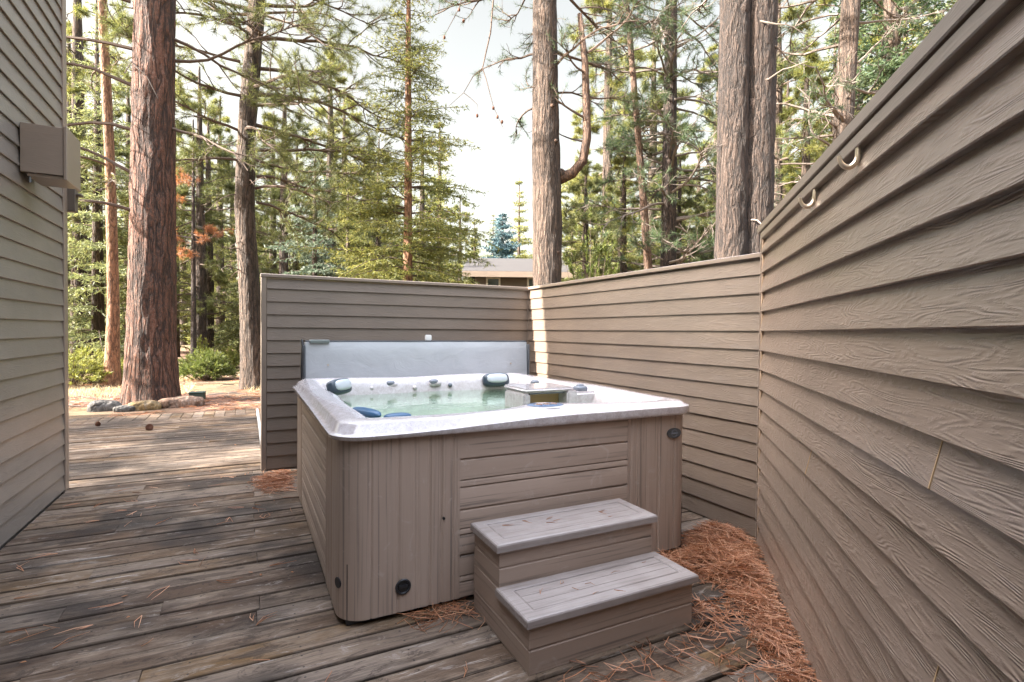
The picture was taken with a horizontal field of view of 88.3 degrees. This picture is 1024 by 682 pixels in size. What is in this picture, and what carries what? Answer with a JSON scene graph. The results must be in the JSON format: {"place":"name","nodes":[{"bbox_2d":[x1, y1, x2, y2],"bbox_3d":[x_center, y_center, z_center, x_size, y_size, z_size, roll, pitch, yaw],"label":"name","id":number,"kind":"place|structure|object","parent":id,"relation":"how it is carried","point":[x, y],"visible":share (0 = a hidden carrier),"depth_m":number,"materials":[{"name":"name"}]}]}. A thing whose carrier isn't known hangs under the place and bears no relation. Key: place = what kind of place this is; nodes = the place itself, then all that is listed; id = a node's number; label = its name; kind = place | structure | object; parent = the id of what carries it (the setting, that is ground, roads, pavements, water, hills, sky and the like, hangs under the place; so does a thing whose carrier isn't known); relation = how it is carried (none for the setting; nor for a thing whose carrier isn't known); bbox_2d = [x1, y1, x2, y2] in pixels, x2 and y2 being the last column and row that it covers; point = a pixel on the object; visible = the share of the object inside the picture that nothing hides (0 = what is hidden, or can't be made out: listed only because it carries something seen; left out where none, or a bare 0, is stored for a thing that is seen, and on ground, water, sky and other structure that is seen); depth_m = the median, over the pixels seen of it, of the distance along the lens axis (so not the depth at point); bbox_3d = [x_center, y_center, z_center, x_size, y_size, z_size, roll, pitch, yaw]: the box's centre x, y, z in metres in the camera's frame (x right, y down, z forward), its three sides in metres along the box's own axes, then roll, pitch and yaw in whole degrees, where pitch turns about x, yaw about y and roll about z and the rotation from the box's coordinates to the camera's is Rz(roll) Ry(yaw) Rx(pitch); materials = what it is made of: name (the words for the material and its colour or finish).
{"place":"outdoors","nodes":[
{"label":"outdoors","id":0,"kind":"place"},
{"bbox_2d":[68,344,260,422],"bbox_3d":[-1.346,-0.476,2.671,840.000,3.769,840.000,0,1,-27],"label":"ground","id":1,"kind":"structure","parent":0,"point":[207,386],"depth_m":10.47,"materials":[{"name":"brown soil"}]},
{"bbox_2d":[0,0,83,549],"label":"house","id":2,"kind":"structure","parent":1,"relation":"on","point":[40,180],"depth_m":3.57,"materials":[{"name":"paint"}]},
{"bbox_2d":[66,20,122,327],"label":"pine","id":3,"kind":"object","parent":1,"relation":"on","point":[85,43],"visible":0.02,"depth_m":22.74,"materials":[{"name":"green plant"}]},
{"bbox_2d":[68,345,123,385],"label":"juniper","id":4,"kind":"object","parent":1,"relation":"on","point":[94,369],"visible":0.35,"depth_m":12.44,"materials":[{"name":"green plant"}]},
{"bbox_2d":[67,59,126,310],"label":"pine","id":5,"kind":"object","parent":1,"relation":"on","point":[79,221],"visible":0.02,"depth_m":18.49,"materials":[{"name":"green plant"}]},
{"bbox_2d":[87,400,121,411],"bbox_3d":[-6.862,1.120,8.886,0.482,0.271,0.317,0,1,-38],"label":"rock","id":6,"kind":"object","parent":1,"relation":"on","point":[100,405],"visible":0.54,"depth_m":8.76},
{"bbox_2d":[66,0,181,363],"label":"spruce","id":7,"kind":"object","parent":1,"relation":"on","point":[97,306],"visible":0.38,"depth_m":16.30,"materials":[{"name":"green plant"}]},
{"bbox_2d":[113,405,135,411],"bbox_3d":[-6.462,1.145,8.815,0.334,0.147,0.242,0,1,-27],"label":"rock","id":8,"kind":"object","parent":1,"relation":"on","point":[124,408],"visible":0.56,"depth_m":8.73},
{"bbox_2d":[66,0,183,357],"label":"pine","id":9,"kind":"object","parent":1,"relation":"on","point":[79,11],"visible":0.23,"depth_m":19.07,"materials":[{"name":"green plant"}]},
{"bbox_2d":[69,71,190,353],"bbox_3d":[-15.872,-4.977,21.984,5.707,12.200,4.373,1,1,41],"label":"pine","id":10,"kind":"object","parent":1,"relation":"on","point":[118,113],"visible":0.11,"depth_m":21.59,"materials":[{"name":"green plant"}]},
{"bbox_2d":[68,0,197,385],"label":"ponderosa pine","id":11,"kind":"object","parent":1,"relation":"on","point":[112,361],"visible":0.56,"depth_m":12.35,"materials":[{"name":"orange plant"}]},
{"bbox_2d":[87,151,200,328],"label":"pine","id":12,"kind":"object","parent":1,"relation":"on","point":[123,243],"visible":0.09,"depth_m":17.78,"materials":[{"name":"green plant"}]},
{"bbox_2d":[128,400,160,410],"bbox_3d":[-6.288,1.126,9.007,0.492,0.227,0.300,0,1,-35],"label":"rock","id":13,"kind":"object","parent":1,"relation":"on","point":[142,405],"visible":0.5,"depth_m":8.92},
{"bbox_2d":[120,268,190,350],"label":"fir","id":14,"kind":"object","parent":1,"relation":"on","point":[186,327],"visible":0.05,"depth_m":28.73,"materials":[{"name":"green plant"}]},
{"bbox_2d":[91,76,228,356],"bbox_3d":[-17.006,-6.086,25.750,5.996,14.234,4.818,0,1,-27],"label":"pine","id":15,"kind":"object","parent":1,"relation":"on","point":[178,322],"visible":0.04,"depth_m":26.14,"materials":[{"name":"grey plant"}]},
{"bbox_2d":[68,377,260,416],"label":"pine needles","id":16,"kind":"object","parent":1,"relation":"on","point":[206,398],"visible":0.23,"depth_m":10.11,"materials":[{"name":"plant"}]},
{"bbox_2d":[69,381,260,406],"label":"fallen twigs","id":17,"kind":"object","parent":1,"relation":"on","point":[228,393],"visible":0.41,"depth_m":10.88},
{"bbox_2d":[158,395,204,407],"bbox_3d":[-5.920,1.123,9.432,0.740,0.279,0.404,0,1,-30],"label":"rock","id":18,"kind":"object","parent":1,"relation":"on","point":[181,401],"visible":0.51,"depth_m":9.29,"materials":[{"name":"stone"}]},
{"bbox_2d":[105,67,259,350],"bbox_3d":[-12.930,-4.995,21.487,5.707,12.200,4.373,0,1,-27],"label":"pine","id":19,"kind":"object","parent":1,"relation":"on","point":[203,265],"visible":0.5,"depth_m":21.33,"materials":[{"name":"green plant"}]},
{"bbox_2d":[176,141,215,344],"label":"pine","id":20,"kind":"object","parent":1,"relation":"on","point":[183,322],"visible":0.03,"depth_m":33.72,"materials":[{"name":"green plant"}]},
{"bbox_2d":[189,391,205,398],"bbox_3d":[-6.179,1.105,10.352,0.280,0.218,0.220,0,1,-21],"label":"utility box","id":21,"kind":"object","parent":1,"relation":"on","point":[198,393],"visible":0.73,"depth_m":10.28,"materials":[{"name":"green plastic"}]},
{"bbox_2d":[184,335,213,364],"bbox_3d":[-10.195,0.400,17.244,1.105,1.270,1.090,0,1,-27],"label":"shrub","id":22,"kind":"object","parent":1,"relation":"on","point":[199,343],"visible":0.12,"depth_m":17.21,"materials":[{"name":"green plant"}]},
{"bbox_2d":[66,0,334,404],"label":"ponderosa pine","id":23,"kind":"object","parent":1,"relation":"on","point":[150,367],"visible":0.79,"depth_m":9.60,"materials":[{"name":"red plant"}]},
{"bbox_2d":[176,119,235,371],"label":"dying pine","id":24,"kind":"object","parent":1,"relation":"on","point":[192,256],"visible":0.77,"depth_m":16.60,"materials":[{"name":"orange plant"}]},
{"bbox_2d":[178,346,239,380],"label":"juniper","id":25,"kind":"object","parent":1,"relation":"on","point":[204,363],"visible":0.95,"depth_m":14.24,"materials":[{"name":"green plant"}]},
{"bbox_2d":[176,114,261,355],"bbox_3d":[-14.155,-4.742,24.242,5.422,11.590,4.154,0,1,-27],"label":"pine","id":26,"kind":"object","parent":1,"relation":"on","point":[227,184],"visible":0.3,"depth_m":24.08,"materials":[{"name":"green plant"}]},
{"bbox_2d":[180,97,267,352],"bbox_3d":[-15.662,-6.229,28.510,4.818,14.234,5.996,0,1,-34],"label":"pine","id":27,"kind":"object","parent":1,"relation":"on","point":[226,119],"visible":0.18,"depth_m":28.63,"materials":[{"name":"green plant"}]},
{"bbox_2d":[185,160,263,326],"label":"pine","id":28,"kind":"object","parent":1,"relation":"on","point":[230,244],"visible":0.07,"depth_m":33.33,"materials":[{"name":"green plant"}]},
{"bbox_2d":[214,314,239,352],"bbox_3d":[-13.497,-0.681,27.304,4.423,2.934,3.626,0,1,-35],"label":"shrub","id":29,"kind":"object","parent":1,"relation":"on","point":[217,334],"visible":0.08,"depth_m":26.33,"materials":[{"name":"green plant"}]},
{"bbox_2d":[219,345,239,367],"bbox_3d":[-10.157,0.567,18.978,1.204,0.880,1.130,0,1,-27],"label":"shrub","id":30,"kind":"object","parent":1,"relation":"on","point":[234,358],"visible":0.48,"depth_m":18.86,"materials":[{"name":"green plant"}]},
{"bbox_2d":[225,263,239,351],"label":"fir","id":31,"kind":"object","parent":1,"relation":"on","point":[234,315],"visible":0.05,"depth_m":26.33,"materials":[{"name":"green plant"}]},
{"bbox_2d":[207,141,277,355],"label":"spruce","id":32,"kind":"object","parent":1,"relation":"on","point":[235,335],"visible":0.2,"depth_m":22.83,"materials":[{"name":"green plant"}]},
{"bbox_2d":[216,111,306,296],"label":"pine","id":33,"kind":"object","parent":1,"relation":"on","point":[272,256],"visible":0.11,"depth_m":26.97,"materials":[{"name":"green plant"}]},
{"bbox_2d":[91,0,450,389],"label":"ponderosa pine","id":34,"kind":"object","parent":1,"relation":"on","point":[249,285],"visible":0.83,"depth_m":12.10,"materials":[{"name":"green plant"}]},
{"bbox_2d":[202,73,344,317],"bbox_3d":[-9.332,-4.965,21.751,5.707,12.200,4.373,1,1,14],"label":"pine","id":35,"kind":"object","parent":1,"relation":"on","point":[282,234],"visible":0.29,"depth_m":21.63,"materials":[{"name":"green plant"}]},
{"bbox_2d":[258,188,288,292],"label":"spruce","id":36,"kind":"object","parent":1,"relation":"on","point":[267,249],"depth_m":32.46,"materials":[{"name":"green plant"}]},
{"bbox_2d":[256,131,340,276],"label":"pine","id":37,"kind":"object","parent":1,"relation":"on","point":[273,190],"visible":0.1,"depth_m":24.54,"materials":[{"name":"green plant"}]},
{"bbox_2d":[264,137,352,276],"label":"spruce","id":38,"kind":"object","parent":1,"relation":"on","point":[315,267],"visible":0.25,"depth_m":16.19,"materials":[{"name":"green plant"}]},
{"bbox_2d":[262,41,375,276],"bbox_3d":[-8.495,-6.359,24.833,5.059,14.946,6.296,1,1,6],"label":"pine","id":39,"kind":"object","parent":1,"relation":"on","point":[339,80],"visible":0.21,"depth_m":24.24,"materials":[{"name":"green plant"}]},
{"bbox_2d":[306,121,352,276],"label":"fir","id":40,"kind":"object","parent":1,"relation":"on","point":[337,213],"visible":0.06,"depth_m":26.34,"materials":[{"name":"green plant"}]},
{"bbox_2d":[300,92,391,278],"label":"pine","id":41,"kind":"object","parent":1,"relation":"on","point":[345,118],"visible":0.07,"depth_m":29.28,"materials":[{"name":"green plant"}]},
{"bbox_2d":[321,163,371,277],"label":"fir","id":42,"kind":"object","parent":1,"relation":"on","point":[352,241],"visible":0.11,"depth_m":19.93,"materials":[{"name":"green plant"}]},
{"bbox_2d":[338,155,398,266],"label":"pine","id":43,"kind":"object","parent":1,"relation":"on","point":[366,207],"depth_m":34.31,"materials":[{"name":"green plant"}]},
{"bbox_2d":[339,139,403,279],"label":"pine","id":44,"kind":"object","parent":1,"relation":"on","point":[379,242],"visible":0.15,"depth_m":23.90,"materials":[{"name":"green plant"}]},
{"bbox_2d":[286,0,501,284],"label":"fir","id":45,"kind":"object","parent":1,"relation":"on","point":[408,248],"visible":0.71,"depth_m":13.06,"materials":[{"name":"green plant"}]},
{"bbox_2d":[90,175,709,328],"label":"forest","id":46,"kind":"object","parent":1,"relation":"on","point":[518,255],"depth_m":44.29,"materials":[{"name":"green plant"}]},
{"bbox_2d":[388,177,417,279],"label":"spruce","id":47,"kind":"object","parent":1,"relation":"on","point":[402,242],"visible":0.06,"depth_m":34.91,"materials":[{"name":"green plant"}]},
{"bbox_2d":[393,129,452,282],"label":"pine","id":48,"kind":"object","parent":1,"relation":"on","point":[422,198],"visible":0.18,"depth_m":33.20,"materials":[{"name":"green plant"}]},
{"bbox_2d":[414,119,472,283],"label":"fir","id":49,"kind":"object","parent":1,"relation":"on","point":[438,204],"visible":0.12,"depth_m":23.59,"materials":[{"name":"green plant"}]},
{"bbox_2d":[442,199,475,283],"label":"pine","id":50,"kind":"object","parent":1,"relation":"on","point":[458,262],"visible":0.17,"depth_m":37.52,"materials":[{"name":"green plant"}]},
{"bbox_2d":[461,221,482,282],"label":"fir","id":51,"kind":"object","parent":1,"relation":"on","point":[474,239],"visible":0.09,"depth_m":32.72,"materials":[{"name":"green plant"}]},
{"bbox_2d":[482,214,496,256],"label":"spruce","id":52,"kind":"object","parent":1,"relation":"on","point":[493,215],"visible":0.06,"depth_m":53.68,"materials":[{"name":"green plant"}]},
{"bbox_2d":[480,212,521,257],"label":"spruce","id":53,"kind":"object","parent":1,"relation":"on","point":[506,250],"visible":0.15,"depth_m":27.62,"materials":[{"name":"teal plant"}]},
{"bbox_2d":[462,258,574,286],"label":"house","id":54,"kind":"structure","parent":1,"relation":"on","point":[515,272],"depth_m":20.05,"materials":[{"name":"brown"}]},
{"bbox_2d":[486,277,500,285],"bbox_3d":[-0.712,-2.171,20.016,0.550,0.520,0.040,1,1,-2],"label":"window","id":55,"kind":"structure","parent":54,"relation":"in","point":[495,281],"depth_m":20.01,"materials":[{"name":"glass"}]},
{"bbox_2d":[508,178,532,258],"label":"fir","id":56,"kind":"object","parent":1,"relation":"on","point":[519,228],"visible":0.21,"depth_m":43.73,"materials":[{"name":"green plant"}]},
{"bbox_2d":[423,0,663,285],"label":"ponderosa pine","id":57,"kind":"object","parent":1,"relation":"on","point":[550,175],"visible":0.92,"depth_m":10.73,"materials":[{"name":"brown plant"}]},
{"bbox_2d":[561,182,576,281],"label":"pine","id":58,"kind":"object","parent":1,"relation":"on","point":[565,197],"visible":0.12,"depth_m":32.73,"materials":[{"name":"green plant"}]},
{"bbox_2d":[562,159,615,281],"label":"pine","id":59,"kind":"object","parent":1,"relation":"on","point":[585,170],"visible":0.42,"depth_m":14.22,"materials":[{"name":"green plant"}]},
{"bbox_2d":[563,206,619,280],"bbox_3d":[1.861,-0.983,12.316,2.312,4.419,2.268,0,1,-27],"label":"shrub","id":60,"kind":"object","parent":1,"relation":"on","point":[580,270],"visible":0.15,"depth_m":12.28,"materials":[{"name":"green plant"}]},
{"bbox_2d":[562,107,631,275],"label":"pine","id":61,"kind":"object","parent":1,"relation":"on","point":[578,130],"visible":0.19,"depth_m":23.61,"materials":[{"name":"green plant"}]},
{"bbox_2d":[565,162,635,279],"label":"pine","id":62,"kind":"object","parent":1,"relation":"on","point":[595,196],"visible":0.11,"depth_m":18.59,"materials":[{"name":"green plant"}]},
{"bbox_2d":[586,246,630,277],"bbox_3d":[2.521,-0.690,14.060,2.711,3.760,2.630,0,1,-27],"label":"shrub","id":63,"kind":"object","parent":1,"relation":"on","point":[618,271],"visible":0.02,"depth_m":14.06,"materials":[{"name":"green plant"}]},
{"bbox_2d":[591,157,643,269],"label":"pine","id":64,"kind":"object","parent":1,"relation":"on","point":[628,198],"visible":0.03,"depth_m":27.66,"materials":[{"name":"green plant"}]},
{"bbox_2d":[595,135,643,274],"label":"pine","id":65,"kind":"object","parent":1,"relation":"on","point":[624,160],"visible":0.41,"depth_m":13.11,"materials":[{"name":"green plant"}]},
{"bbox_2d":[597,168,643,273],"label":"spruce","id":66,"kind":"object","parent":1,"relation":"on","point":[615,232],"visible":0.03,"depth_m":17.52,"materials":[{"name":"green plant"}]},
{"bbox_2d":[561,0,685,276],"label":"pine","id":67,"kind":"object","parent":1,"relation":"on","point":[606,89],"visible":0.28,"depth_m":22.29,"materials":[{"name":"green plant"}]},
{"bbox_2d":[564,0,693,269],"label":"pine","id":68,"kind":"object","parent":1,"relation":"on","point":[647,256],"visible":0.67,"depth_m":12.22,"materials":[{"name":"brown plant"}]},
{"bbox_2d":[582,24,714,267],"bbox_3d":[5.598,-5.405,20.104,6.278,13.420,4.810,0,1,-16],"label":"pine","id":69,"kind":"object","parent":1,"relation":"on","point":[652,57],"visible":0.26,"depth_m":20.01,"materials":[{"name":"green plant"}]},
{"bbox_2d":[639,96,704,265],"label":"pine","id":70,"kind":"object","parent":1,"relation":"on","point":[688,146],"visible":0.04,"depth_m":21.47,"materials":[{"name":"green plant"}]},
{"bbox_2d":[568,0,788,271],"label":"pine","id":71,"kind":"object","parent":1,"relation":"on","point":[668,188],"visible":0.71,"depth_m":12.29,"materials":[{"name":"green plant"}]},
{"bbox_2d":[649,153,714,267],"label":"pine","id":72,"kind":"object","parent":1,"relation":"on","point":[690,202],"visible":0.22,"depth_m":14.13,"materials":[{"name":"green plant"}]},
{"bbox_2d":[677,149,712,226],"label":"pine","id":73,"kind":"object","parent":1,"relation":"on","point":[693,166],"visible":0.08,"depth_m":29.04,"materials":[{"name":"green plant"}]},
{"bbox_2d":[678,43,718,225],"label":"pine","id":74,"kind":"object","parent":1,"relation":"on","point":[710,50],"visible":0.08,"depth_m":27.70,"materials":[{"name":"green plant"}]},
{"bbox_2d":[694,156,716,259],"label":"pine","id":75,"kind":"object","parent":1,"relation":"on","point":[706,197],"visible":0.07,"depth_m":20.41,"materials":[{"name":"green plant"}]},
{"bbox_2d":[675,0,807,258],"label":"ponderosa pine","id":76,"kind":"object","parent":1,"relation":"on","point":[746,113],"visible":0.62,"depth_m":7.23,"materials":[{"name":"brown plant"}]},
{"bbox_2d":[687,0,832,261],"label":"pine","id":77,"kind":"object","parent":1,"relation":"on","point":[789,15],"visible":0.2,"depth_m":16.53,"materials":[{"name":"green plant"}]},
{"bbox_2d":[782,80,802,193],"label":"pine","id":78,"kind":"object","parent":1,"relation":"on","point":[787,96],"visible":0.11,"depth_m":22.89,"materials":[{"name":"green plant"}]},
{"bbox_2d":[776,36,833,190],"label":"pine","id":79,"kind":"object","parent":1,"relation":"on","point":[805,152],"visible":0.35,"depth_m":11.21,"materials":[{"name":"green plant"}]},
{"bbox_2d":[774,16,861,206],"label":"spruce","id":80,"kind":"object","parent":1,"relation":"on","point":[833,57],"visible":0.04,"depth_m":14.40,"materials":[{"name":"green plant"}]},
{"bbox_2d":[776,0,881,198],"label":"pine","id":81,"kind":"object","parent":1,"relation":"on","point":[820,4],"visible":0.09,"depth_m":16.56,"materials":[{"name":"green plant"}]},
{"bbox_2d":[710,0,956,206],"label":"pine","id":82,"kind":"object","parent":1,"relation":"on","point":[842,109],"visible":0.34,"depth_m":9.37,"materials":[{"name":"green plant"}]},
{"bbox_2d":[795,0,957,177],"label":"fir","id":83,"kind":"object","parent":1,"relation":"on","point":[893,64],"visible":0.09,"depth_m":11.51,"materials":[{"name":"green plant"}]},
{"bbox_2d":[857,0,943,111],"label":"fir","id":84,"kind":"object","parent":1,"relation":"on","point":[903,37],"visible":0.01,"depth_m":13.52,"materials":[{"name":"green plant"}]},
{"bbox_2d":[911,2,944,48],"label":"pine","id":85,"kind":"object","parent":1,"relation":"on","point":[927,30],"visible":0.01,"depth_m":17.83,"materials":[{"name":"green plant"}]},
{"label":"deck joists","id":86,"kind":"structure","parent":1,"relation":"on","visible":0},
{"bbox_2d":[0,414,816,681],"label":"deck","id":87,"kind":"structure","parent":86,"relation":"on","point":[197,624],"depth_m":2.56,"materials":[{"name":"wood"}]},
{"bbox_2d":[256,408,260,440],"bbox_3d":[-3.290,1.242,6.884,0.034,0.166,4.125,0,1,-27],"label":"deck edge","id":88,"kind":"object","parent":87,"relation":"attached to","point":[258,420],"visible":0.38,"depth_m":7.42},
{"bbox_2d":[246,468,296,494],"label":"pine needles","id":89,"kind":"object","parent":87,"relation":"on","point":[276,476],"visible":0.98,"depth_m":4.49,"materials":[{"name":"plant"}]},
{"bbox_2d":[260,273,527,471],"bbox_3d":[-1.094,0.302,5.566,2.826,1.854,0.157,0,1,-27],"label":"privacy fence","id":90,"kind":"object","parent":87,"relation":"on","point":[295,309],"visible":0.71,"depth_m":5.22,"materials":[{"name":"paint"}]},
{"bbox_2d":[5,476,786,681],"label":"pine needles","id":91,"kind":"object","parent":87,"relation":"on","point":[690,636],"visible":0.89,"depth_m":2.26,"materials":[{"name":"plant"}]},
{"bbox_2d":[397,597,484,632],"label":"pine needles","id":92,"kind":"object","parent":87,"relation":"on","point":[445,613],"visible":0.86,"depth_m":2.43,"materials":[{"name":"plant"}]},
{"bbox_2d":[293,373,688,625],"bbox_3d":[-0.337,0.774,3.756,2.122,0.938,2.329,0,1,-27],"label":"hot tub","id":93,"kind":"object","parent":87,"relation":"on","point":[403,483],"visible":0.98,"depth_m":2.66,"materials":[{"name":"brown plastic"}]},
{"bbox_2d":[300,339,529,379],"bbox_3d":[-0.838,0.303,4.976,2.182,0.638,0.252,0,1,-27],"label":"spa cover","id":94,"kind":"object","parent":93,"relation":"on","point":[328,359],"visible":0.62,"depth_m":4.83,"materials":[{"name":"grey plastic"}]},
{"bbox_2d":[470,498,698,675],"bbox_3d":[0.324,1.072,2.444,0.882,0.414,0.572,0,1,-27],"label":"spa step","id":95,"kind":"object","parent":87,"relation":"on","point":[519,563],"visible":1,"depth_m":2.32,"materials":[{"name":"plastic"}]},
{"bbox_2d":[503,510,645,593],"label":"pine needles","id":96,"kind":"object","parent":95,"relation":"on","point":[562,580],"visible":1,"depth_m":2.46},
{"bbox_2d":[558,632,721,681],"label":"pine needles","id":97,"kind":"object","parent":87,"relation":"on","point":[675,656],"visible":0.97,"depth_m":2.11,"materials":[{"name":"plant"}]},
{"bbox_2d":[527,252,759,536],"bbox_3d":[0.918,0.323,4.820,0.155,1.837,3.270,0,1,-27],"label":"privacy fence","id":98,"kind":"object","parent":87,"relation":"on","point":[687,333],"visible":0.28,"depth_m":3.92,"materials":[{"name":"paint"}]},
{"bbox_2d":[691,592,758,639],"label":"pine needles","id":99,"kind":"object","parent":87,"relation":"on","point":[723,618],"visible":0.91,"depth_m":2.45,"materials":[{"name":"plant"}]},
{"bbox_2d":[651,519,820,681],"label":"pine needles","id":100,"kind":"object","parent":87,"relation":"on","point":[724,552],"visible":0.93,"depth_m":2.69,"materials":[{"name":"plant"}]},
{"bbox_2d":[755,0,1023,681],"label":"privacy wall","id":101,"kind":"structure","parent":87,"relation":"on","point":[889,526],"depth_m":1.31,"materials":[{"name":"paint"}]},
{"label":"deck joists","id":102,"kind":"structure","parent":1,"relation":"on","visible":0},
{"bbox_2d":[69,409,255,424],"bbox_3d":[-6.941,1.143,7.031,6.331,0.032,0.626,0,1,-27],"label":"deck border","id":103,"kind":"object","parent":102,"relation":"on","point":[143,417],"visible":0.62,"depth_m":7.87,"materials":[{"name":"wood"}]},
{"bbox_2d":[68,371,260,398],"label":"dry grass","id":104,"kind":"structure","parent":0,"point":[116,389],"depth_m":11.35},
{"bbox_2d":[66,0,954,297],"label":"sky","id":105,"kind":"structure","parent":0,"point":[495,168],"materials":[{"name":"white"}]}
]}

